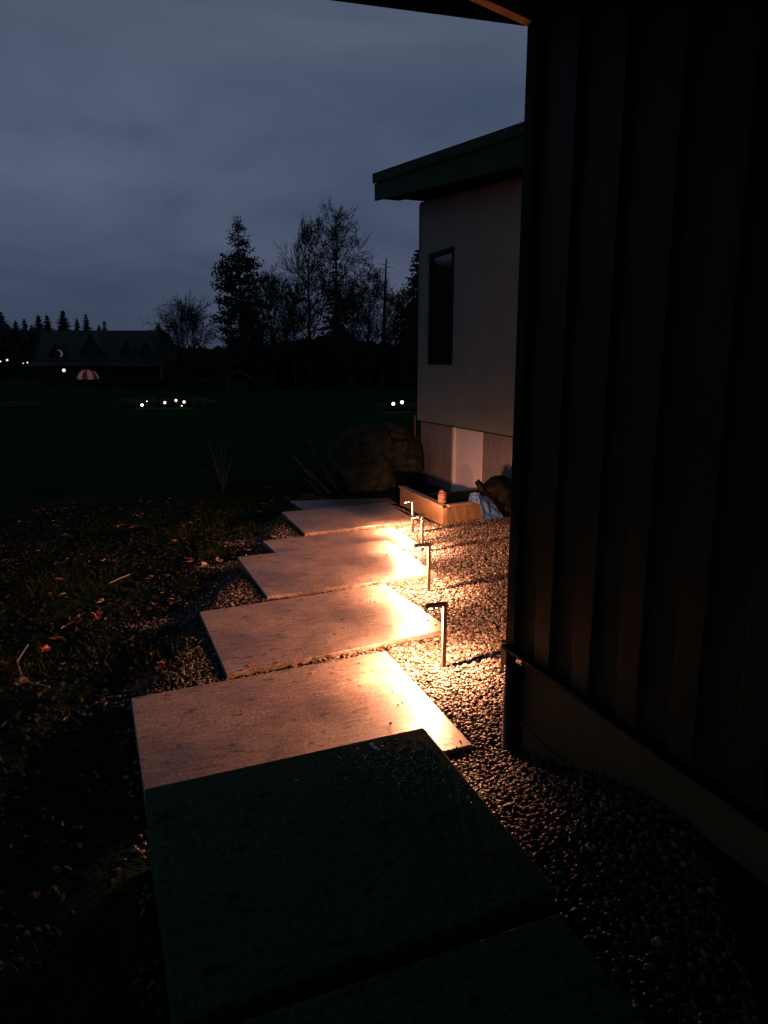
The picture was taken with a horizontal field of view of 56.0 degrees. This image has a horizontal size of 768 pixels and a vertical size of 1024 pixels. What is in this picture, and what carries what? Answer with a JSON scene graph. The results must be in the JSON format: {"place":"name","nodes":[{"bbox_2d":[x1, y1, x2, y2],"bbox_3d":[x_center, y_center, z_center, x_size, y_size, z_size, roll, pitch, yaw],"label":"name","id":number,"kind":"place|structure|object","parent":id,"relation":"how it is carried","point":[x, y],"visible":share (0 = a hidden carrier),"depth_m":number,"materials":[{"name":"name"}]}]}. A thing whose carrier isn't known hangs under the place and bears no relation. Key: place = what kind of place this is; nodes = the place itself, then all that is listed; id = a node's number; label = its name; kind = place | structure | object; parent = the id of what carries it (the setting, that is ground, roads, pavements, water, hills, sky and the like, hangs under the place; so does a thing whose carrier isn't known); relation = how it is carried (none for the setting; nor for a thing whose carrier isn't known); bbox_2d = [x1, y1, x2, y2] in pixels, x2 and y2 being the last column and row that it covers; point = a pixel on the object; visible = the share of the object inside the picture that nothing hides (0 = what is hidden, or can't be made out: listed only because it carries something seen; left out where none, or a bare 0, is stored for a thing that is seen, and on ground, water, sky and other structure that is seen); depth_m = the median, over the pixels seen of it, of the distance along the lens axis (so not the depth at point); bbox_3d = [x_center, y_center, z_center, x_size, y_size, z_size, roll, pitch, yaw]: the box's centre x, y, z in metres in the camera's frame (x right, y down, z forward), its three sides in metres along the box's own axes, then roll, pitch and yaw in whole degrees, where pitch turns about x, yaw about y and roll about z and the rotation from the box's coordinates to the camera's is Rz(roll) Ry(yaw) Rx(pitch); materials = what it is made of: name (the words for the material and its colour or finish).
{"place":"outdoors","nodes":[
{"label":"outdoors","id":0,"kind":"place"},
{"bbox_2d":[0,0,527,348],"label":"sky","id":1,"kind":"structure","parent":0,"point":[133,133],"materials":[{"name":"grey"}]},
{"bbox_2d":[0,379,767,1023],"bbox_3d":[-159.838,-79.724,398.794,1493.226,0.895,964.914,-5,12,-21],"label":"ground","id":2,"kind":"structure","parent":0,"point":[68,441],"depth_m":5.50,"materials":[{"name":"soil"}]},
{"bbox_2d":[0,312,11,328],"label":"conifer","id":3,"kind":"object","parent":2,"relation":"on","point":[2,317],"visible":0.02,"depth_m":126.85,"materials":[{"name":"green plant"}]},
{"bbox_2d":[0,401,12,407],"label":"rock","id":4,"kind":"object","parent":2,"relation":"on","point":[7,404],"visible":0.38,"depth_m":42.27,"materials":[{"name":"grey stone"}]},
{"bbox_2d":[0,319,32,378],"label":"conifer","id":5,"kind":"object","parent":2,"relation":"on","point":[3,328],"visible":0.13,"depth_m":123.06,"materials":[{"name":"green plant"}]},
{"bbox_2d":[12,320,20,329],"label":"conifer","id":6,"kind":"object","parent":2,"relation":"on","point":[15,324],"visible":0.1,"depth_m":132.69,"materials":[{"name":"green plant"}]},
{"bbox_2d":[12,676,27,685],"bbox_3d":[-2.318,1.077,4.595,0.099,0.036,0.074,-22,31,-30],"label":"fallen leaf","id":7,"kind":"object","parent":2,"relation":"on","point":[20,680],"visible":1,"depth_m":4.60,"materials":[{"name":"brown plant"}]},
{"bbox_2d":[10,400,39,407],"bbox_3d":[-21.173,-6.307,42.616,1.744,0.563,0.958,-7,13,-30],"label":"rock","id":8,"kind":"object","parent":2,"relation":"on","point":[22,404],"visible":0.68,"depth_m":42.20,"materials":[{"name":"grey stone"}]},
{"bbox_2d":[16,319,41,378],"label":"conifer","id":9,"kind":"object","parent":2,"relation":"on","point":[24,325],"visible":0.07,"depth_m":123.96,"materials":[{"name":"green plant"}]},
{"bbox_2d":[16,644,49,687],"bbox_3d":[-2.383,1.035,4.832,0.132,0.010,0.843,-8,14,-33],"label":"twig","id":10,"kind":"object","parent":2,"relation":"on","point":[28,681],"visible":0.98,"depth_m":4.70,"materials":[{"name":"brown wood"}]},
{"bbox_2d":[34,315,44,331],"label":"conifer","id":11,"kind":"object","parent":2,"relation":"on","point":[39,325],"visible":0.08,"depth_m":129.61,"materials":[{"name":"green plant"}]},
{"bbox_2d":[41,644,49,652],"bbox_3d":[-2.436,0.984,5.190,0.074,0.030,0.099,8,14,-21],"label":"fallen leaf","id":12,"kind":"object","parent":2,"relation":"on","point":[45,648],"visible":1,"depth_m":5.19,"materials":[{"name":"orange plant"}]},
{"bbox_2d":[43,315,54,329],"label":"conifer","id":13,"kind":"object","parent":2,"relation":"on","point":[47,326],"visible":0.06,"depth_m":132.50,"materials":[{"name":"green plant"}]},
{"bbox_2d":[55,310,70,329],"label":"conifer","id":14,"kind":"object","parent":2,"relation":"on","point":[63,323],"visible":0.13,"depth_m":123.67,"materials":[{"name":"green plant"}]},
{"bbox_2d":[74,318,80,329],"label":"conifer","id":15,"kind":"object","parent":2,"relation":"on","point":[76,327],"visible":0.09,"depth_m":126.90,"materials":[{"name":"green plant"}]},
{"bbox_2d":[80,314,92,329],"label":"conifer","id":16,"kind":"object","parent":2,"relation":"on","point":[86,325],"visible":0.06,"depth_m":129.76,"materials":[{"name":"green plant"}]},
{"bbox_2d":[76,370,98,385],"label":"patio umbrella","id":17,"kind":"object","parent":2,"relation":"on","point":[86,374],"visible":0.98,"depth_m":81.76,"materials":[{"name":"red fabric"}]},
{"bbox_2d":[92,610,102,618],"bbox_3d":[-2.327,0.829,5.862,0.119,0.035,0.089,24,32,35],"label":"fallen leaf","id":18,"kind":"object","parent":2,"relation":"on","point":[97,614],"visible":1,"depth_m":5.87,"materials":[{"name":"brown plant"}]},
{"bbox_2d":[26,330,178,384],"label":"farmhouse","id":19,"kind":"object","parent":2,"relation":"on","point":[117,355],"visible":0.9,"depth_m":90.63,"materials":[{"name":"grey"}]},
{"bbox_2d":[101,321,107,329],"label":"conifer","id":20,"kind":"object","parent":2,"relation":"on","point":[104,326],"visible":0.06,"depth_m":123.94,"materials":[{"name":"green plant"}]},
{"bbox_2d":[0,326,213,378],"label":"wood","id":21,"kind":"object","parent":2,"relation":"on","point":[12,341],"visible":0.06,"depth_m":120.78,"materials":[{"name":"plant"}]},
{"bbox_2d":[122,397,141,406],"bbox_3d":[-15.067,-6.574,43.563,1.537,0.711,0.993,-11,16,-44],"label":"rock","id":22,"kind":"object","parent":2,"relation":"on","point":[131,402],"visible":0.72,"depth_m":43.10,"materials":[{"name":"grey stone"}]},
{"bbox_2d":[0,486,298,1016],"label":"fallen leaves","id":23,"kind":"object","parent":2,"relation":"on","point":[32,897],"visible":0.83,"depth_m":5.14,"materials":[{"name":"brown plant"}]},
{"bbox_2d":[138,396,160,406],"bbox_3d":[-14.108,-6.567,43.537,1.133,0.794,1.684,3,12,13],"label":"rock","id":24,"kind":"object","parent":2,"relation":"on","point":[152,401],"visible":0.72,"depth_m":43.11,"materials":[{"name":"grey stone"}]},
{"bbox_2d":[159,398,173,406],"bbox_3d":[-13.100,-6.580,43.553,0.860,0.600,1.294,-1,12,-7],"label":"rock","id":25,"kind":"object","parent":2,"relation":"on","point":[169,402],"visible":0.88,"depth_m":43.14,"materials":[{"name":"grey stone"}]},
{"bbox_2d":[139,289,219,357],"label":"bare tree","id":26,"kind":"object","parent":2,"relation":"on","point":[191,322],"visible":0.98,"depth_m":88.67,"materials":[{"name":"brown plant"}]},
{"bbox_2d":[173,398,187,406],"bbox_3d":[-12.286,-6.574,43.551,0.898,0.621,1.206,-11,16,-44],"label":"rock","id":27,"kind":"object","parent":2,"relation":"on","point":[179,403],"visible":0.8,"depth_m":43.17,"materials":[{"name":"grey stone"}]},
{"bbox_2d":[187,397,207,406],"bbox_3d":[-11.243,-6.591,43.553,1.170,0.758,1.596,-5,12,-21],"label":"rock","id":28,"kind":"object","parent":2,"relation":"on","point":[197,402],"visible":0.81,"depth_m":43.09,"materials":[{"name":"grey stone"}]},
{"bbox_2d":[208,439,233,489],"bbox_3d":[-2.940,-0.902,13.122,0.470,1.056,0.397,-5,12,-21],"label":"bare sapling","id":29,"kind":"object","parent":2,"relation":"on","point":[223,486],"visible":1,"depth_m":13.17,"materials":[{"name":"brown wood"}]},
{"bbox_2d":[225,370,251,390],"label":"garden shed","id":30,"kind":"structure","parent":2,"relation":"on","point":[235,384],"depth_m":68.98,"materials":[{"name":"grey wood"}]},
{"bbox_2d":[207,214,275,377],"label":"pine tree","id":31,"kind":"object","parent":2,"relation":"on","point":[242,360],"visible":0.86,"depth_m":71.60,"materials":[{"name":"green plant"}]},
{"bbox_2d":[220,309,269,346],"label":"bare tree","id":32,"kind":"object","parent":2,"relation":"on","point":[248,337],"visible":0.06,"depth_m":81.12,"materials":[{"name":"brown plant"}]},
{"bbox_2d":[232,262,313,388],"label":"bare tree","id":33,"kind":"object","parent":2,"relation":"on","point":[271,282],"visible":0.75,"depth_m":70.05,"materials":[{"name":"brown plant"}]},
{"bbox_2d":[162,332,417,387],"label":"undergrowth","id":34,"kind":"object","parent":2,"relation":"on","point":[198,365],"visible":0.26,"depth_m":77.94,"materials":[{"name":"green plant"}]},
{"bbox_2d":[260,275,323,390],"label":"bare tree","id":35,"kind":"object","parent":2,"relation":"on","point":[289,313],"visible":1,"depth_m":67.59,"materials":[{"name":"brown plant"}]},
{"bbox_2d":[131,651,472,819],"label":"concrete slab","id":36,"kind":"structure","parent":2,"relation":"on","point":[183,734],"depth_m":3.96,"materials":[{"name":"grey concrete"}]},
{"bbox_2d":[272,213,345,387],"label":"bare tree","id":37,"kind":"object","parent":2,"relation":"on","point":[304,232],"visible":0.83,"depth_m":72.41,"materials":[{"name":"brown plant"}]},
{"bbox_2d":[287,440,336,494],"bbox_3d":[-1.227,-0.729,12.422,0.170,1.015,1.076,9,15,38],"label":"fallen branch","id":38,"kind":"object","parent":2,"relation":"on","point":[313,477],"visible":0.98,"depth_m":12.49,"materials":[{"name":"brown wood"}]},
{"bbox_2d":[199,584,449,678],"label":"concrete slab","id":39,"kind":"structure","parent":2,"relation":"on","point":[266,636],"depth_m":5.31,"materials":[{"name":"grey concrete"}]},
{"bbox_2d":[237,540,436,599],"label":"concrete slab","id":40,"kind":"structure","parent":2,"relation":"on","point":[287,574],"depth_m":6.84,"materials":[{"name":"grey concrete"}]},
{"bbox_2d":[298,494,375,499],"bbox_3d":[-0.744,-0.209,12.084,1.480,0.057,0.451,3,12,15],"label":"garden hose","id":41,"kind":"object","parent":2,"relation":"on","point":[314,498],"visible":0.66,"depth_m":12.20,"materials":[{"name":"green rubber"}]},
{"bbox_2d":[312,248,366,388],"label":"conifer","id":42,"kind":"object","parent":2,"relation":"on","point":[339,382],"visible":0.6,"depth_m":74.57,"materials":[{"name":"green plant"}]},
{"bbox_2d":[293,195,387,333],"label":"bare tree","id":43,"kind":"object","parent":2,"relation":"on","point":[333,238],"visible":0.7,"depth_m":75.55,"materials":[{"name":"brown plant"}]},
{"bbox_2d":[262,527,419,552],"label":"concrete slab","id":44,"kind":"structure","parent":2,"relation":"on","point":[393,536],"depth_m":8.43,"materials":[{"name":"grey concrete"}]},
{"bbox_2d":[290,498,397,509],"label":"concrete slab","id":45,"kind":"structure","parent":2,"relation":"on","point":[308,504],"depth_m":11.69,"materials":[{"name":"grey concrete"}]},
{"bbox_2d":[318,280,378,390],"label":"bare tree","id":46,"kind":"object","parent":2,"relation":"on","point":[356,322],"visible":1,"depth_m":66.67,"materials":[{"name":"brown plant"}]},
{"bbox_2d":[281,502,416,535],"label":"concrete slab","id":47,"kind":"structure","parent":2,"relation":"on","point":[312,522],"depth_m":9.63,"materials":[{"name":"grey concrete"}]},
{"bbox_2d":[145,728,554,1023],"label":"concrete slab","id":48,"kind":"structure","parent":2,"relation":"on","point":[276,886],"depth_m":2.20,"materials":[{"name":"grey concrete"}]},
{"bbox_2d":[294,737,491,823],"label":"water drops","id":49,"kind":"object","parent":48,"relation":"on","point":[397,758],"visible":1,"depth_m":2.79,"materials":[{"name":"clear liquid"}]},
{"bbox_2d":[331,259,410,388],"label":"bare tree","id":50,"kind":"object","parent":2,"relation":"on","point":[376,280],"visible":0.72,"depth_m":71.02,"materials":[{"name":"brown plant"}]},
{"bbox_2d":[323,420,424,491],"bbox_3d":[-0.198,-0.904,13.677,2.102,1.671,1.698,-5,12,-21],"label":"bush","id":51,"kind":"object","parent":2,"relation":"on","point":[384,455],"visible":0.81,"depth_m":13.09,"materials":[{"name":"plant"}]},
{"bbox_2d":[370,258,392,388],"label":"dead tree","id":52,"kind":"object","parent":2,"relation":"on","point":[382,376],"visible":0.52,"depth_m":72.12,"materials":[{"name":"brown wood"}]},
{"bbox_2d":[364,284,417,389],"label":"bare tree","id":53,"kind":"object","parent":2,"relation":"on","point":[406,315],"visible":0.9,"depth_m":69.40,"materials":[{"name":"brown plant"}]},
{"bbox_2d":[386,403,404,409],"bbox_3d":[0.651,-5.740,39.674,0.965,0.568,1.504,5,12,21],"label":"rock","id":54,"kind":"object","parent":2,"relation":"on","point":[396,406],"visible":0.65,"depth_m":39.24,"materials":[{"name":"grey stone"}]},
{"bbox_2d":[375,250,418,388],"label":"conifer","id":55,"kind":"object","parent":2,"relation":"on","point":[411,381],"visible":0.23,"depth_m":74.55,"materials":[{"name":"green plant"}]},
{"bbox_2d":[411,514,424,551],"bbox_3d":[0.353,0.263,7.626,0.148,0.478,0.032,-5,12,-21],"label":"path light","id":56,"kind":"object","parent":2,"relation":"on","point":[422,516],"visible":0.84,"depth_m":7.61,"materials":[{"name":"silver metal"}]},
{"bbox_2d":[78,505,765,1023],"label":"gravel","id":57,"kind":"structure","parent":2,"relation":"on","point":[664,845],"depth_m":2.87,"materials":[{"name":"grey gravel"}]},
{"bbox_2d":[155,660,164,668],"bbox_3d":[-1.458,0.991,4.697,0.061,0.033,0.085,1,12,3],"label":"fallen leaf","id":58,"kind":"object","parent":57,"relation":"on","point":[160,663],"visible":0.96,"depth_m":4.71,"materials":[{"name":"brown plant"}]},
{"bbox_2d":[403,499,414,532],"bbox_3d":[0.303,0.077,8.925,0.148,0.460,0.032,-5,12,-21],"label":"path light","id":59,"kind":"object","parent":57,"relation":"on","point":[412,521],"visible":0.84,"depth_m":8.92,"materials":[{"name":"silver metal"}]},
{"bbox_2d":[425,601,447,667],"bbox_3d":[0.333,0.821,4.617,0.148,0.496,0.032,-5,12,-21],"label":"path light","id":60,"kind":"object","parent":57,"relation":"on","point":[444,605],"visible":0.82,"depth_m":4.61,"materials":[{"name":"silver metal"}]},
{"bbox_2d":[469,492,503,519],"bbox_3d":[1.343,-0.080,9.576,0.453,0.346,0.248,9,14,36],"label":"tarp","id":61,"kind":"object","parent":57,"relation":"on","point":[489,510],"visible":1,"depth_m":9.55,"materials":[{"name":"blue plastic"}]},
{"bbox_2d":[489,802,498,809],"bbox_3d":[0.430,1.155,2.828,0.033,0.009,0.044,-27,40,-37],"label":"fallen leaf","id":62,"kind":"object","parent":57,"relation":"on","point":[493,805],"visible":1,"depth_m":2.83,"materials":[{"name":"brown plant"}]},
{"bbox_2d":[414,543,431,591],"bbox_3d":[0.332,0.511,6.183,0.148,0.493,0.032,-5,12,-21],"label":"path light","id":63,"kind":"object","parent":2,"relation":"on","point":[428,545],"visible":0.86,"depth_m":6.18,"materials":[{"name":"brown metal"}]},
{"bbox_2d":[236,914,648,1023],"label":"concrete slab","id":64,"kind":"structure","parent":2,"relation":"on","point":[549,970],"depth_m":1.80,"materials":[{"name":"grey concrete"}]},
{"bbox_2d":[373,122,523,490],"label":"house wing","id":65,"kind":"structure","parent":2,"relation":"on","point":[469,193],"depth_m":11.56,"materials":[{"name":"beige paint"}]},
{"bbox_2d":[428,246,453,364],"bbox_3d":[1.005,-3.535,12.524,0.075,1.910,0.955,-5,12,-21],"label":"window frame","id":66,"kind":"structure","parent":65,"relation":"in","point":[441,263],"depth_m":12.56,"materials":[{"name":"black glass"}]},
{"bbox_2d":[455,428,482,490],"bbox_3d":[1.423,-0.767,12.106,0.040,1.235,0.910,-5,12,-21],"label":"crawlspace door","id":67,"kind":"structure","parent":65,"relation":"in","point":[469,443],"depth_m":12.07,"materials":[{"name":"white paint"}]},
{"bbox_2d":[398,486,502,524],"bbox_3d":[1.169,-0.007,10.460,1.645,0.608,1.853,-5,12,-21],"label":"wooden planter","id":68,"kind":"object","parent":2,"relation":"on","point":[458,506],"visible":0.48,"depth_m":9.71,"materials":[{"name":"brown wood"}]},
{"bbox_2d":[438,490,446,502],"bbox_3d":[0.770,-0.210,9.517,0.120,0.178,0.120,-5,12,-21],"label":"log stump","id":69,"kind":"object","parent":68,"relation":"on","point":[442,496],"visible":1,"depth_m":9.48,"materials":[{"name":"brown wood"}]},
{"bbox_2d":[475,475,510,514],"bbox_3d":[1.662,-0.201,9.931,0.886,0.624,0.603,-5,12,-21],"label":"plastic bundle","id":70,"kind":"object","parent":2,"relation":"on","point":[496,489],"visible":0.42,"depth_m":9.71,"materials":[{"name":"black plastic"}]},
{"bbox_2d":[332,0,767,884],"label":"house","id":71,"kind":"structure","parent":2,"relation":"on","point":[634,642],"depth_m":2.59,"materials":[{"name":"black metal"}]}
]}

